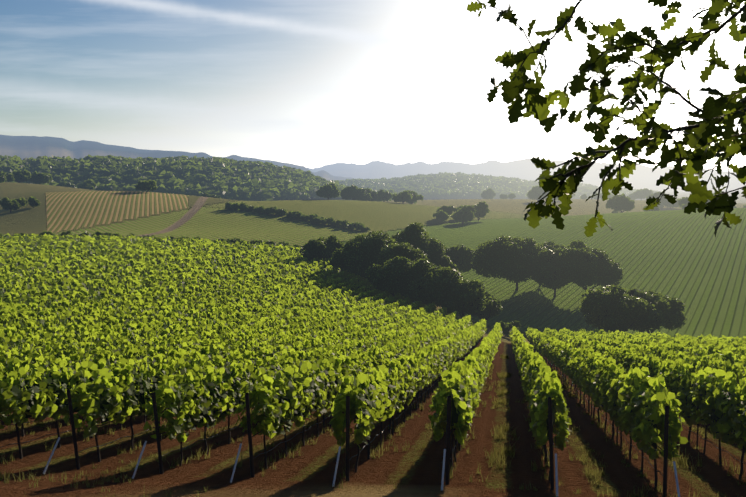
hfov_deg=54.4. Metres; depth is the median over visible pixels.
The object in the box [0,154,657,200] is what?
forested hills
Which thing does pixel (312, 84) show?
sky
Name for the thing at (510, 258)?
trees
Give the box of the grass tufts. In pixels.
[0,353,745,496]
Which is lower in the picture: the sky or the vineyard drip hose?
the vineyard drip hose
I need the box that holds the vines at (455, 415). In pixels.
[0,241,745,488]
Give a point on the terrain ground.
(694, 263)
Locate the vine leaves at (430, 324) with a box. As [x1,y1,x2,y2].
[0,233,745,364]
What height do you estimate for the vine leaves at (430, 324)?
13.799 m
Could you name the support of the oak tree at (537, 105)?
on the terrain ground
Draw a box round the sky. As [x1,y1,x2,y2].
[0,0,745,170]
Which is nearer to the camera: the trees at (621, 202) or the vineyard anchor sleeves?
the vineyard anchor sleeves
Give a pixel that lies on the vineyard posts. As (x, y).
(550, 423)
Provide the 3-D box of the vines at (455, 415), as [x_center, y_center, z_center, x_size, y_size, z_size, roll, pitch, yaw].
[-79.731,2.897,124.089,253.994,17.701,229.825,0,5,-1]
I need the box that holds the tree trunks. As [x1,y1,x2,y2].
[1,172,670,336]
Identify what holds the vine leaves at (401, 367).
attached to the vines at (455, 415)
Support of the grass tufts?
on the terrain ground
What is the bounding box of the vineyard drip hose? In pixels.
[0,353,745,474]
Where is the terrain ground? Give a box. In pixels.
[0,135,745,496]
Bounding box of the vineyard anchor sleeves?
[43,437,679,496]
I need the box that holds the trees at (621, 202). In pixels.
[0,170,745,247]
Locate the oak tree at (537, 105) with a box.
[467,0,745,236]
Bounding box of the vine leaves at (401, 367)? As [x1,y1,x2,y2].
[0,329,745,460]
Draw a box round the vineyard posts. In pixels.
[8,304,698,496]

